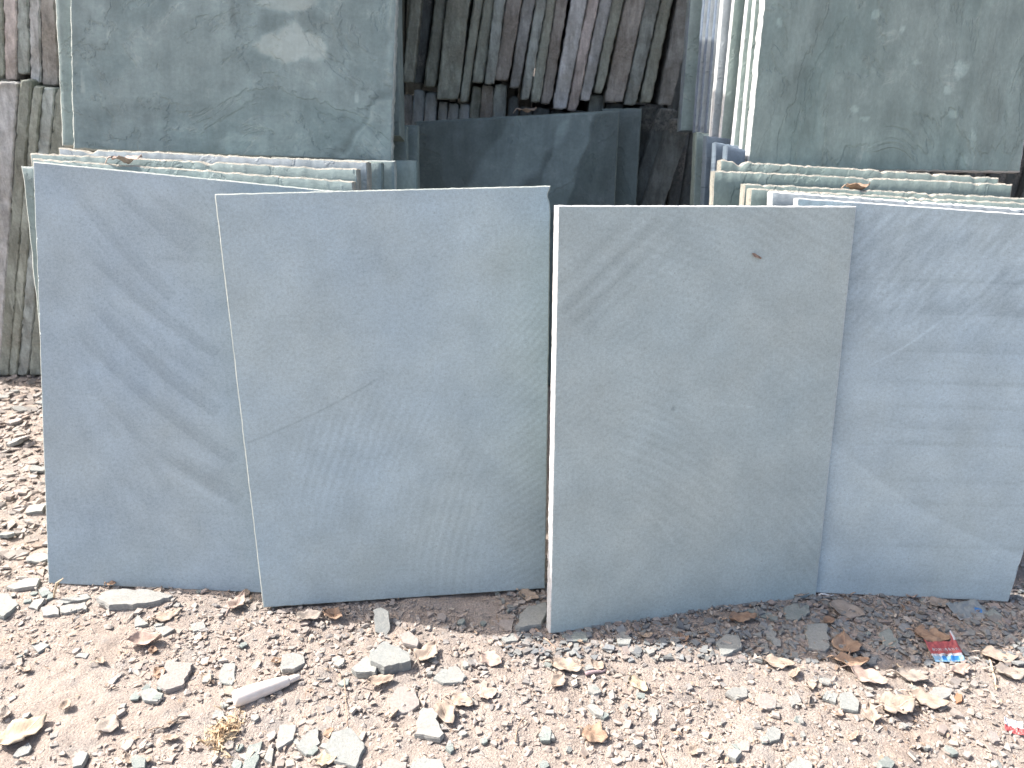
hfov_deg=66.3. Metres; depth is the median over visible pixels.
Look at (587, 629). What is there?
stone chip
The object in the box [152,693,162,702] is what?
stone chip
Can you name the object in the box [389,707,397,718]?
leaf fragment
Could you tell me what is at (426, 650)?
dry leaf
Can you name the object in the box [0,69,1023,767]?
ground
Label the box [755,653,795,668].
dry leaf
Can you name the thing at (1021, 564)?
rubble
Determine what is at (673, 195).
edge on slab
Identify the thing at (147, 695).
stone chip
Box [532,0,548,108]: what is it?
edge on slab
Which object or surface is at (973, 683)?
stone chip
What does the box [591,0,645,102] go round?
edge on slab
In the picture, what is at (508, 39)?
edge on slab
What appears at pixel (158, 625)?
stone chip
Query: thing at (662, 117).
edge on slab
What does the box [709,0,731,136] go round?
stone slab
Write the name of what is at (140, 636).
dry leaf
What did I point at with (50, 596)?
stone chip
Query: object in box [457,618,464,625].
stone chip
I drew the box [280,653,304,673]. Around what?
stone chip
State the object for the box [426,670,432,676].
stone chip
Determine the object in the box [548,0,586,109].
edge on slab
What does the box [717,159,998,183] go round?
stone slab
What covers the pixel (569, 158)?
stone slab
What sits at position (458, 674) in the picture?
stone chip
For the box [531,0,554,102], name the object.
edge on slab
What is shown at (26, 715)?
stone chip
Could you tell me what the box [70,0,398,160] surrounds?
stone slab
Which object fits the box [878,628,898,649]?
stone chip
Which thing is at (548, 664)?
stone chip
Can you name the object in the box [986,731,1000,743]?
stone chip
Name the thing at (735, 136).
stone slab
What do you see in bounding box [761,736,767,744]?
stone chip
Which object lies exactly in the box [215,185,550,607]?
stone slab
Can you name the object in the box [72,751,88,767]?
stone chip
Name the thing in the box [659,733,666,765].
twig
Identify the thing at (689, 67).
stone slab
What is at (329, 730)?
leaf fragment
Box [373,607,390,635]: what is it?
stone chip
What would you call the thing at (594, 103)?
edge on slab
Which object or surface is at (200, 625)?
stone chip
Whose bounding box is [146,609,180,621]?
dry leaf
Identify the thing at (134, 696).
stone chip
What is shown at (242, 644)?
stone chip
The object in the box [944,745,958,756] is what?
stone chip
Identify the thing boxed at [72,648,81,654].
stone chip
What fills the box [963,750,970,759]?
stone chip
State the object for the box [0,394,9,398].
rubble chip
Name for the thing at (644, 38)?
edge on slab
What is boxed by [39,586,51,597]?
stone chip
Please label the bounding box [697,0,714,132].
stone slab
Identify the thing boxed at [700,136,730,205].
stone slab
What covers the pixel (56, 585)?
weed sprig
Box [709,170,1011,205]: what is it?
stone slab
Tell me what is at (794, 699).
stone chip
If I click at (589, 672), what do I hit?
twig
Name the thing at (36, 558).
rubble chip
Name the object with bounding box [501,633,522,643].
stone chip
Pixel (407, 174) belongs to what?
stone slab
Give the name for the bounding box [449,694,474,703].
stone chip
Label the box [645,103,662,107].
edge on slab
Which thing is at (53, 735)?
stone chip
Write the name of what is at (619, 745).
stone chip
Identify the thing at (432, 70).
edge on slab
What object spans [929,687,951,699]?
stone chip
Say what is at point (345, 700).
twig
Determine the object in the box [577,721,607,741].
dry leaf
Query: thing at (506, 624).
stone chip
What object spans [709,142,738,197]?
stone slab
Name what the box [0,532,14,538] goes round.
rubble chip
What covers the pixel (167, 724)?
twig
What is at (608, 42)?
edge on slab
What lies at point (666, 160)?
edge on slab
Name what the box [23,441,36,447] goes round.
rubble chip
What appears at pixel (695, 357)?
stone slab
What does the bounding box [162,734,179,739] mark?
leaf fragment
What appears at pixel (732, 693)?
stone chip
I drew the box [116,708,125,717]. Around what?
stone chip
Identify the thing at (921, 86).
stone slab
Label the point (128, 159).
dry leaf
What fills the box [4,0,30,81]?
edge on slab
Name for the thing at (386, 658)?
stone chip
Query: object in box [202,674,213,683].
stone chip
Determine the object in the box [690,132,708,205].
stone slab
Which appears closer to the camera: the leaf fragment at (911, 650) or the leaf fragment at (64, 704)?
the leaf fragment at (64, 704)
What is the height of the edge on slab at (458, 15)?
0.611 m
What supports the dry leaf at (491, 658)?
on the ground
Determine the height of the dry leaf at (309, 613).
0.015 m
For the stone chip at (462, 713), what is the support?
on the ground
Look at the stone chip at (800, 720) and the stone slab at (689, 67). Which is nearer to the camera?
the stone chip at (800, 720)
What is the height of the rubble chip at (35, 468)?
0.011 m
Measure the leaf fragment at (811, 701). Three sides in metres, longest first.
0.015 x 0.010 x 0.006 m
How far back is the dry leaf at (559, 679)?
1.02 m
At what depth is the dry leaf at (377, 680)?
1.02 m
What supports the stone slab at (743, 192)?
on the ground
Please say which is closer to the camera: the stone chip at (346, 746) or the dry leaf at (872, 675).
the stone chip at (346, 746)
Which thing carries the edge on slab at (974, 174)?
on the ground
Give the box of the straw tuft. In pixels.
[195,702,247,757]
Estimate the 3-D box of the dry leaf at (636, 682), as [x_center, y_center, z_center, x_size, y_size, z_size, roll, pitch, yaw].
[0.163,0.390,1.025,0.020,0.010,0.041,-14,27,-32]
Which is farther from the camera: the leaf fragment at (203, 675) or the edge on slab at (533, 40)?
the edge on slab at (533, 40)
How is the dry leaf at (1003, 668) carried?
on the ground
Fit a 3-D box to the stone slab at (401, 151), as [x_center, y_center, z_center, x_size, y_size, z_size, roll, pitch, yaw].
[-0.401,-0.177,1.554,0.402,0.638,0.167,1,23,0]
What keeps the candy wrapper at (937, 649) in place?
on the ground
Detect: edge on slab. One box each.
[0,0,5,77]
[0,79,44,375]
[0,81,20,359]
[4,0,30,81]
[10,85,56,374]
[17,0,30,74]
[18,87,59,375]
[29,0,42,82]
[30,89,66,375]
[40,0,59,86]
[402,0,406,93]
[403,0,423,82]
[404,94,413,124]
[405,0,421,94]
[412,90,434,124]
[414,0,434,83]
[422,84,437,91]
[424,0,446,87]
[424,92,449,120]
[437,0,473,99]
[438,102,457,119]
[447,103,466,119]
[459,104,469,118]
[460,0,483,101]
[470,86,481,117]
[472,0,494,83]
[480,85,494,117]
[485,0,505,84]
[492,84,507,116]
[495,0,522,81]
[501,82,517,115]
[508,96,518,115]
[509,0,535,87]
[518,9,533,115]
[519,106,531,115]
[520,0,545,99]
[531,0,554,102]
[531,107,549,114]
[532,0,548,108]
[540,0,567,103]
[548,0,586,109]
[549,109,564,113]
[561,109,584,112]
[566,0,598,110]
[576,95,603,111]
[579,0,611,100]
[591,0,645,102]
[592,0,623,93]
[604,103,622,108]
[614,0,659,104]
[623,104,657,165]
[636,0,672,102]
[636,108,677,205]
[640,118,687,205]
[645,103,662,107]
[646,0,686,105]
[663,59,682,204]
[666,133,688,205]
[678,133,692,205]
[956,172,981,176]
[986,173,1006,182]
[1005,145,1023,197]
[1015,168,1023,197]
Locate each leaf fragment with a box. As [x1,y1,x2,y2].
[0,705,10,718]
[16,665,31,671]
[28,638,40,643]
[58,698,70,709]
[95,657,104,662]
[124,752,136,762]
[148,645,157,653]
[153,667,164,677]
[161,716,179,728]
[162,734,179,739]
[201,672,210,684]
[238,589,249,595]
[271,657,281,662]
[323,727,333,737]
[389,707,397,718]
[590,659,603,669]
[637,632,652,637]
[678,631,688,640]
[688,744,698,754]
[789,666,799,677]
[806,682,816,689]
[808,695,813,704]
[823,616,834,622]
[832,707,843,715]
[847,729,858,739]
[906,647,917,654]
[924,602,938,609]
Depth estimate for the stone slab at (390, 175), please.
1.31 m
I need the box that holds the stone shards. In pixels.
[0,374,1023,767]
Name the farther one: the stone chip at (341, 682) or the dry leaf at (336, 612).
the dry leaf at (336, 612)
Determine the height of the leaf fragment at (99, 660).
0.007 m
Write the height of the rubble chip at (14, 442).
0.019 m
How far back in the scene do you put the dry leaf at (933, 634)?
1.11 m
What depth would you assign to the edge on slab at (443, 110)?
1.88 m
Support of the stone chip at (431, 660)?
on the ground
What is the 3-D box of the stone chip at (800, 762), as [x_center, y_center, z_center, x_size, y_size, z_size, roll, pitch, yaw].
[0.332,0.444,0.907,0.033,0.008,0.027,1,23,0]
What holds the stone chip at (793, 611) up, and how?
on the ground
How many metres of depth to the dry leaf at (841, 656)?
1.06 m
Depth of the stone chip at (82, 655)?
1.06 m
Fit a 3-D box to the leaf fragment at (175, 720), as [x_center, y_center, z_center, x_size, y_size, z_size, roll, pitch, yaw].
[-0.414,0.412,0.952,0.023,0.008,0.009,-21,27,-41]
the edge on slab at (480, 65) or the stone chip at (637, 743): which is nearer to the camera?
the stone chip at (637, 743)
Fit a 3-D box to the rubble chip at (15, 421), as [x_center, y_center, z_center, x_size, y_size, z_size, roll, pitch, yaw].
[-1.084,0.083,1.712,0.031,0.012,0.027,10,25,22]
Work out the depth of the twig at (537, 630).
1.10 m
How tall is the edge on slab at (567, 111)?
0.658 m
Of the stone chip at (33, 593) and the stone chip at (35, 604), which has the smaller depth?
the stone chip at (35, 604)
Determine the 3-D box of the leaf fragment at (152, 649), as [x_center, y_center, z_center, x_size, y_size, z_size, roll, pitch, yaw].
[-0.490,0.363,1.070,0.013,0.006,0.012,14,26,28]
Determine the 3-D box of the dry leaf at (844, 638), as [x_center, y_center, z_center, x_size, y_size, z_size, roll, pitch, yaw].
[0.464,0.364,1.093,0.042,0.013,0.038,-14,27,-31]
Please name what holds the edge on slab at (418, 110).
on the ground
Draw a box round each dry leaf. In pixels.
[0,713,46,744]
[94,714,118,731]
[104,580,115,585]
[105,154,141,163]
[119,628,161,645]
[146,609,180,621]
[225,591,245,616]
[288,607,322,619]
[310,751,336,765]
[323,607,341,618]
[360,674,394,685]
[411,641,437,668]
[435,698,455,723]
[445,691,473,706]
[471,686,497,698]
[478,649,501,666]
[513,107,535,112]
[516,588,538,600]
[543,657,582,671]
[548,672,565,692]
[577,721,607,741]
[627,672,647,691]
[722,611,756,622]
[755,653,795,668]
[820,599,865,618]
[822,651,869,665]
[831,630,863,654]
[841,664,887,683]
[842,183,869,189]
[862,702,882,728]
[874,691,915,713]
[886,667,929,681]
[898,686,949,708]
[905,624,950,641]
[923,596,948,606]
[944,663,970,674]
[970,645,1019,662]
[983,662,1023,679]
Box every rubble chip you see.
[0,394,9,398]
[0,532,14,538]
[6,418,22,425]
[6,438,23,447]
[11,406,26,412]
[13,435,29,440]
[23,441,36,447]
[25,503,45,514]
[26,552,47,563]
[29,465,44,472]
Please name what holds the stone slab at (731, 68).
on the stone slab at (708, 141)
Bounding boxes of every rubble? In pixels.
[0,373,47,580]
[874,562,1023,601]
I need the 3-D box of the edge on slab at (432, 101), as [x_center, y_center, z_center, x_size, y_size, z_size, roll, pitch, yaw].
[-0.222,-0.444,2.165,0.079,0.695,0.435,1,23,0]
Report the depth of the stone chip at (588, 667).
1.05 m
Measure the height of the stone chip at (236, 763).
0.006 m
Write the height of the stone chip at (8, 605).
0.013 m
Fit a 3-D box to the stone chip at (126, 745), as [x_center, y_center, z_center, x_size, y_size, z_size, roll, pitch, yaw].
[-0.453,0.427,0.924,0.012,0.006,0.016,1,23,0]
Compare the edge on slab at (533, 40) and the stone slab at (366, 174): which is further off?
the edge on slab at (533, 40)
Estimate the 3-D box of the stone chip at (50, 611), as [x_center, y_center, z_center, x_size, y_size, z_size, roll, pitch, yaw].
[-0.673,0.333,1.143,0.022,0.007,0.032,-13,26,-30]
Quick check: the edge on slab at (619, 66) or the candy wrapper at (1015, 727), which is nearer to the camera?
the candy wrapper at (1015, 727)
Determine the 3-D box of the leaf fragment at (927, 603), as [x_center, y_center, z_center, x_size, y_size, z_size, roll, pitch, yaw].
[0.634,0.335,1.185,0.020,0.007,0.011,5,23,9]
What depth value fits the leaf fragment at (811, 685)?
1.02 m
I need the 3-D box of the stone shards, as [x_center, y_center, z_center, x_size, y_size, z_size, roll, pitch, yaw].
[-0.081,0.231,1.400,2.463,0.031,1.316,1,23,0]
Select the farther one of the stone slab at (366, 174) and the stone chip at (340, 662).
the stone slab at (366, 174)
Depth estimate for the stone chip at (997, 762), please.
0.91 m
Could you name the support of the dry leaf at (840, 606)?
on the ground
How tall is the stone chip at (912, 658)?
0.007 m
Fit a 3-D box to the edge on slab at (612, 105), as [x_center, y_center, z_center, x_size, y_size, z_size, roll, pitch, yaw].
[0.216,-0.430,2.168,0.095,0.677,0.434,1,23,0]
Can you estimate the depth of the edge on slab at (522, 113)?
1.88 m
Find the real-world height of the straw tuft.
0.026 m
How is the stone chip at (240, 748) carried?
on the ground
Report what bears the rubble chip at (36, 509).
on the ground
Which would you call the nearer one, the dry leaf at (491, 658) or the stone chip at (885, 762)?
the stone chip at (885, 762)
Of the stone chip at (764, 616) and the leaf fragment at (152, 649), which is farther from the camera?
the stone chip at (764, 616)
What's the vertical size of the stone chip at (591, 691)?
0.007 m
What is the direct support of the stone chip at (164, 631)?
on the ground
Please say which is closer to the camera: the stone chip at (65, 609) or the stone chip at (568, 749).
the stone chip at (568, 749)
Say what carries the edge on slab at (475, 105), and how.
on the ground
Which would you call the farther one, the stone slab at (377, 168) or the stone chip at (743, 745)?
the stone slab at (377, 168)
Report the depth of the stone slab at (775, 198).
1.14 m
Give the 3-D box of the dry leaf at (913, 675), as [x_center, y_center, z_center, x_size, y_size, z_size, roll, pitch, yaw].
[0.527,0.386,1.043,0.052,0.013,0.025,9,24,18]
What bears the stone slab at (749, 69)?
on the stone slab at (717, 152)
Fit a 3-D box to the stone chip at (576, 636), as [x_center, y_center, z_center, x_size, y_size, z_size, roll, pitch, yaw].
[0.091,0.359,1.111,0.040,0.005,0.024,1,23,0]
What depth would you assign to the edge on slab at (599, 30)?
1.80 m
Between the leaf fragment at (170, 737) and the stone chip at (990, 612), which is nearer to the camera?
the leaf fragment at (170, 737)
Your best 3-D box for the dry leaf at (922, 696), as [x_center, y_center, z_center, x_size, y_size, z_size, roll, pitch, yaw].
[0.526,0.401,1.005,0.035,0.014,0.052,-10,25,-25]
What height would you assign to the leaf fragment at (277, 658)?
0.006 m
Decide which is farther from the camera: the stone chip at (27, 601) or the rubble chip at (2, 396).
the rubble chip at (2, 396)
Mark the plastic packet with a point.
(966, 608)
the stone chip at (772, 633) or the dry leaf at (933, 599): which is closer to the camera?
the stone chip at (772, 633)
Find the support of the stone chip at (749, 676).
on the ground
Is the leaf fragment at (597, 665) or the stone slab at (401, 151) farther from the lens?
the stone slab at (401, 151)
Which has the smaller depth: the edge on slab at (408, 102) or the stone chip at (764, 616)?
the stone chip at (764, 616)
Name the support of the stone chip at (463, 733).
on the ground
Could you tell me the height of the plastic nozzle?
0.023 m
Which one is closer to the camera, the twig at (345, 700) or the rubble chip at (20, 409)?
the twig at (345, 700)
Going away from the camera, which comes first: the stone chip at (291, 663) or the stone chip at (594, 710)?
the stone chip at (594, 710)
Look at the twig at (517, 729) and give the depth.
0.95 m
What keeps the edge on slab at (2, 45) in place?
on the edge on slab
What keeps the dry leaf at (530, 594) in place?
on the ground
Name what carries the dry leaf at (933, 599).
on the ground
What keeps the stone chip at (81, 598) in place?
on the ground
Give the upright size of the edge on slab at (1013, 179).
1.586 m
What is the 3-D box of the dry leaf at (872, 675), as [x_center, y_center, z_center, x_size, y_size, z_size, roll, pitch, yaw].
[0.468,0.386,1.040,0.054,0.015,0.032,7,24,14]
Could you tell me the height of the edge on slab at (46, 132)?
0.700 m
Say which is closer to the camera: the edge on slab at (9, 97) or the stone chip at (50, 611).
the stone chip at (50, 611)
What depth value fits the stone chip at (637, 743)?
0.94 m
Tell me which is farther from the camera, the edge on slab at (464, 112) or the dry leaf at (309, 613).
the edge on slab at (464, 112)
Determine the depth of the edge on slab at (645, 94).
1.80 m
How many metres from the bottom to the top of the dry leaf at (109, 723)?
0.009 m
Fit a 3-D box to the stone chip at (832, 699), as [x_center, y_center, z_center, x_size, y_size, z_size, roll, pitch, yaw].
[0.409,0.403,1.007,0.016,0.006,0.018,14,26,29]
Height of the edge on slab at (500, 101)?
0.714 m
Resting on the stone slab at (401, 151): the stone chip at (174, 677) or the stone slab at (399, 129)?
the stone slab at (399, 129)
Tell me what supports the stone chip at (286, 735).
on the ground
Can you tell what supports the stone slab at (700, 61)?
on the stone slab at (706, 62)
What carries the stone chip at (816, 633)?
on the ground
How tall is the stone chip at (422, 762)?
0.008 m
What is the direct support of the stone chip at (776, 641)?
on the ground
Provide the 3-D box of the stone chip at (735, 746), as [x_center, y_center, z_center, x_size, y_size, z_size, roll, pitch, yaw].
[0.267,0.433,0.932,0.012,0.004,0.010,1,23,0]
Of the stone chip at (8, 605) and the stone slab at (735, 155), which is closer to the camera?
the stone chip at (8, 605)
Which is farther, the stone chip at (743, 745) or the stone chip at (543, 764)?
the stone chip at (743, 745)
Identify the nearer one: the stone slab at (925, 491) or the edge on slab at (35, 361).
the stone slab at (925, 491)
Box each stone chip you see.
[0,593,18,620]
[6,578,40,591]
[13,742,31,758]
[22,712,30,718]
[23,599,31,603]
[28,598,45,610]
[29,591,38,595]
[31,641,49,653]
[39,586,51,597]
[41,605,59,617]
[47,593,52,600]
[50,732,58,739]
[55,593,90,604]
[59,602,87,614]
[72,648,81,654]
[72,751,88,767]
[74,653,89,658]
[96,589,173,610]
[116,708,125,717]
[118,703,126,709]
[121,739,134,751]
[130,691,139,701]
[131,755,146,767]
[134,614,148,627]
[139,688,163,704]
[142,683,150,689]
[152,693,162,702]
[153,623,163,626]
[154,626,174,636]
[156,660,193,693]
[173,602,180,607]
[190,621,205,632]
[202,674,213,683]
[212,710,224,721]
[219,663,235,685]
[219,702,228,708]
[231,759,242,767]
[236,743,243,752]
[238,641,246,647]
[242,741,262,767]
[251,714,258,722]
[264,746,273,764]
[276,724,296,750]
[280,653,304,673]
[296,728,319,756]
[307,745,317,756]
[319,742,327,749]
[325,728,364,767]
[333,658,344,667]
[337,678,349,687]
[351,656,377,678]
[369,641,410,674]
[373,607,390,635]
[377,759,406,767]
[388,686,419,716]
[399,631,418,650]
[410,757,443,767]
[414,708,443,743]
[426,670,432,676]
[427,654,436,662]
[432,669,466,685]
[437,613,446,622]
[445,742,453,754]
[448,666,464,683]
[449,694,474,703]
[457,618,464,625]
[457,730,467,736]
[459,710,465,717]
[481,737,487,744]
[490,740,496,746]
[493,619,513,631]
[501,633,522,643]
[515,602,546,631]
[539,726,554,741]
[539,729,551,743]
[539,760,548,767]
[544,661,553,667]
[562,631,587,643]
[566,746,571,753]
[584,627,592,633]
[584,664,593,670]
[587,703,603,719]
[588,684,601,695]
[601,712,608,720]
[615,632,631,646]
[616,742,621,748]
[629,646,635,653]
[632,739,642,747]
[636,692,644,699]
[644,646,654,656]
[648,707,657,717]
[649,739,659,745]
[697,748,703,754]
[715,634,741,656]
[725,687,746,701]
[726,748,741,763]
[731,744,739,749]
[737,740,749,751]
[745,673,753,680]
[746,608,777,621]
[755,692,776,711]
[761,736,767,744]
[765,726,780,743]
[766,624,776,640]
[771,637,780,647]
[783,603,809,621]
[786,756,811,767]
[788,693,800,707]
[797,715,803,724]
[800,731,805,737]
[805,623,829,652]
[818,677,835,685]
[822,690,837,704]
[839,691,858,713]
[856,616,867,622]
[876,756,894,767]
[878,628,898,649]
[899,722,908,728]
[910,655,914,662]
[923,744,929,751]
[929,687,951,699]
[937,705,947,711]
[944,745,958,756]
[954,693,961,703]
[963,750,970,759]
[969,680,977,688]
[985,608,1004,624]
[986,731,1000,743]
[990,761,997,767]
[995,759,1002,767]
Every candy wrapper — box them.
[924,630,964,661]
[1004,717,1023,734]
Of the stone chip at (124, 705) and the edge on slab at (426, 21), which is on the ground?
the stone chip at (124, 705)
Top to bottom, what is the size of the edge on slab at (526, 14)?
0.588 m
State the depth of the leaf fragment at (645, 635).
1.11 m
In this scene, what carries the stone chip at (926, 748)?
on the ground
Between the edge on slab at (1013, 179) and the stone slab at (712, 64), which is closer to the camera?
the stone slab at (712, 64)
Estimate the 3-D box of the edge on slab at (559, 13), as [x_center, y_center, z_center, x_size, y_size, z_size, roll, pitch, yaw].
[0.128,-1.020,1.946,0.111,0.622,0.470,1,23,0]
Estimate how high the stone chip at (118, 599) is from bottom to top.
0.020 m
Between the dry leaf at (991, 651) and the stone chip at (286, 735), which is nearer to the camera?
the stone chip at (286, 735)
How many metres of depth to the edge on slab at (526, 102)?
2.34 m
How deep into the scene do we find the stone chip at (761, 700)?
1.00 m
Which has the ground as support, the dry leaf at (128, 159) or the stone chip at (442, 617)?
the stone chip at (442, 617)
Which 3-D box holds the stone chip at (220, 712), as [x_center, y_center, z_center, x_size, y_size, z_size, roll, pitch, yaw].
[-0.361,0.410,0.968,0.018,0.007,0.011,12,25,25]
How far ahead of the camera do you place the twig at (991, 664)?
1.06 m
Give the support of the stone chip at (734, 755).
on the ground
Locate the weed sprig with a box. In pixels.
[53,578,63,598]
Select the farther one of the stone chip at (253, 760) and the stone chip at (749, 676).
the stone chip at (749, 676)
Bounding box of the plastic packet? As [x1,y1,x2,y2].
[945,599,986,619]
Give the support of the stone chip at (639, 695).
on the ground
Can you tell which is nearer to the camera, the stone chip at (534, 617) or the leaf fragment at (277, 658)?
the leaf fragment at (277, 658)
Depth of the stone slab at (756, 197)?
1.17 m
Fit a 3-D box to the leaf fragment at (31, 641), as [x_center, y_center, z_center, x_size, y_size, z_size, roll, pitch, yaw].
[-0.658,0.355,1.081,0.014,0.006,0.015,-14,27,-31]
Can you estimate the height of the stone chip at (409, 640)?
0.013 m
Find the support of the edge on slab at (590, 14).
on the edge on slab at (567, 111)
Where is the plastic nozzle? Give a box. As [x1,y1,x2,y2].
[232,674,300,706]
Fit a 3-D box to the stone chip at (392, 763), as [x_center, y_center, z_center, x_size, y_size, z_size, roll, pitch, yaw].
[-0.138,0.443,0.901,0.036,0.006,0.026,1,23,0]
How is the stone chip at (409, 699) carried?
on the ground
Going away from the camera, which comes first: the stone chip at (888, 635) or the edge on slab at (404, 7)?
the stone chip at (888, 635)
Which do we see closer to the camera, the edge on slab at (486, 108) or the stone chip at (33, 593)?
the stone chip at (33, 593)
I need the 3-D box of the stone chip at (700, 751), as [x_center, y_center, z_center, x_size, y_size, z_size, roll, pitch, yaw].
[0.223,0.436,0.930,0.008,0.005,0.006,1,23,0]
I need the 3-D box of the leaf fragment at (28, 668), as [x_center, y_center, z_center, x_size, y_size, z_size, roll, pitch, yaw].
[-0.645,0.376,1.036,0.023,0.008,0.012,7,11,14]
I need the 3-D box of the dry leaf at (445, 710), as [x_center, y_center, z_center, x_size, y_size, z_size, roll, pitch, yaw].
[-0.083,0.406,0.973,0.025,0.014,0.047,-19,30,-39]
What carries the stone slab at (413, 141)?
on the ground
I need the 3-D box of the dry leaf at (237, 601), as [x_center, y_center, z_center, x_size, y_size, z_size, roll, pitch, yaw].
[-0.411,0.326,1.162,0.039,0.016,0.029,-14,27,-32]
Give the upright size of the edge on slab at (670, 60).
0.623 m
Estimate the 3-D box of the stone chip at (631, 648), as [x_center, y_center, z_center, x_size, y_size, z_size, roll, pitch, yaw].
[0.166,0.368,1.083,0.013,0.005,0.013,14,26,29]
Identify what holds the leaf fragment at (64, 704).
on the ground
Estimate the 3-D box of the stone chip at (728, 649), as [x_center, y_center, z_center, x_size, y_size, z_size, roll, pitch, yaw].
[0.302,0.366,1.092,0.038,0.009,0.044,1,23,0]
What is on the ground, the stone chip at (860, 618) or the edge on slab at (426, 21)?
the stone chip at (860, 618)
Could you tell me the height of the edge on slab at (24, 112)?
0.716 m
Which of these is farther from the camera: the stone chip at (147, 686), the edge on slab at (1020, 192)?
the edge on slab at (1020, 192)
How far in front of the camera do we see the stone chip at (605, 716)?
0.97 m
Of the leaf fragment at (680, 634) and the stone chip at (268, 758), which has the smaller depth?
the stone chip at (268, 758)
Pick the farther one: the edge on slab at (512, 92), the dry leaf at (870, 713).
the edge on slab at (512, 92)
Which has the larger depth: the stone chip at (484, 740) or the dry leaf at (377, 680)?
the dry leaf at (377, 680)
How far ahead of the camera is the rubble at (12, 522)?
1.49 m
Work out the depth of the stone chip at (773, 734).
0.94 m
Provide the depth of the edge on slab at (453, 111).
1.88 m
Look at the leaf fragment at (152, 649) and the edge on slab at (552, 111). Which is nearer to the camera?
the leaf fragment at (152, 649)
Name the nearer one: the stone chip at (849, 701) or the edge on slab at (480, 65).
the stone chip at (849, 701)
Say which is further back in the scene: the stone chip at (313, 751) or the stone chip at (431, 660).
the stone chip at (431, 660)
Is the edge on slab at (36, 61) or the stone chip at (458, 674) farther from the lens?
the edge on slab at (36, 61)
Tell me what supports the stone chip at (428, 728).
on the ground
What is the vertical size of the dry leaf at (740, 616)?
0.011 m
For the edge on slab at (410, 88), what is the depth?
2.35 m
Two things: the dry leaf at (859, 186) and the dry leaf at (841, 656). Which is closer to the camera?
the dry leaf at (841, 656)
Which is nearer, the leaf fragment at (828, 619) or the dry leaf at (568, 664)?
the dry leaf at (568, 664)
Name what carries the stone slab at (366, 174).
on the ground
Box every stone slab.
[21,166,39,331]
[30,153,360,189]
[32,158,356,190]
[33,161,332,592]
[55,0,73,147]
[59,148,371,189]
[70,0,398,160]
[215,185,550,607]
[346,160,396,189]
[371,162,383,189]
[393,0,404,141]
[393,126,408,160]
[393,160,418,188]
[405,125,419,188]
[415,110,618,384]
[546,205,855,632]
[601,108,641,204]
[677,0,701,132]
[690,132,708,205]
[692,0,707,132]
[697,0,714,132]
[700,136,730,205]
[704,0,719,133]
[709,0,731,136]
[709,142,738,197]
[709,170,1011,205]
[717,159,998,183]
[718,0,744,138]
[722,145,745,164]
[731,0,752,145]
[739,0,758,149]
[739,183,1023,205]
[745,0,1023,173]
[745,188,1023,207]
[767,191,1023,213]
[793,198,1023,601]
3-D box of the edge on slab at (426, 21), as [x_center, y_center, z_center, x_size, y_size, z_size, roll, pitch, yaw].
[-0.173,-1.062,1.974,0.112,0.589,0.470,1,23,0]
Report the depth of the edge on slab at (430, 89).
2.36 m
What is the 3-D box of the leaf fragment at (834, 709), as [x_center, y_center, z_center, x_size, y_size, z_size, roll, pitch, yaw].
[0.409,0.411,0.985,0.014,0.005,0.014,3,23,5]
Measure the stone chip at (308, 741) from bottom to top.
0.012 m
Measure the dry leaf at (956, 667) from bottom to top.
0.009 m
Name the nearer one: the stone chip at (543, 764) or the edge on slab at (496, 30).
the stone chip at (543, 764)
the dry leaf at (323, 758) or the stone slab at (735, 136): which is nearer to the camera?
the dry leaf at (323, 758)
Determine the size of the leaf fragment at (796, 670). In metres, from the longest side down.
0.024 x 0.015 x 0.009 m
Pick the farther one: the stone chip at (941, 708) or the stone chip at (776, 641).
the stone chip at (776, 641)
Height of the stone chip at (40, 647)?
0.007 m
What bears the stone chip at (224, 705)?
on the ground
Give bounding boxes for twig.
[148,720,186,730]
[344,677,347,725]
[515,716,524,741]
[535,628,555,648]
[585,669,605,675]
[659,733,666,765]
[988,657,996,689]
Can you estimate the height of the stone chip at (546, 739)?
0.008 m
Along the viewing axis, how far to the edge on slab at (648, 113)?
1.87 m
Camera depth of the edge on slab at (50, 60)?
1.75 m
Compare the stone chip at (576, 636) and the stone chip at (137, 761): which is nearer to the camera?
the stone chip at (137, 761)
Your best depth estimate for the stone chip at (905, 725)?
0.96 m
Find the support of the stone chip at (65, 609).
on the ground
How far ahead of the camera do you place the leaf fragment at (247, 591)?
1.20 m
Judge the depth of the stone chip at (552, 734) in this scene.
0.95 m
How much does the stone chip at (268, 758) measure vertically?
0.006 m
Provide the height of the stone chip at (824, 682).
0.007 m
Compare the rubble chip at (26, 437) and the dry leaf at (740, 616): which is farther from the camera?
the rubble chip at (26, 437)
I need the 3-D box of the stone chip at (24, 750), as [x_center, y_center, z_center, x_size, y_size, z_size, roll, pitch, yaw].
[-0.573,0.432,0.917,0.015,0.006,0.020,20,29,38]
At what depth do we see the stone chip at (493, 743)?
0.93 m
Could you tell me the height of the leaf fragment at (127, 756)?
0.007 m
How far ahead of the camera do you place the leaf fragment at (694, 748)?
0.93 m
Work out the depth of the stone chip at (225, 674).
1.03 m
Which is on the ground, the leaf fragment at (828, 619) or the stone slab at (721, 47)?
the leaf fragment at (828, 619)
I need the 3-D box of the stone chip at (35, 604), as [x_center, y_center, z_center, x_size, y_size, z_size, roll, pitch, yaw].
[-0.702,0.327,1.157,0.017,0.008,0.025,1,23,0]

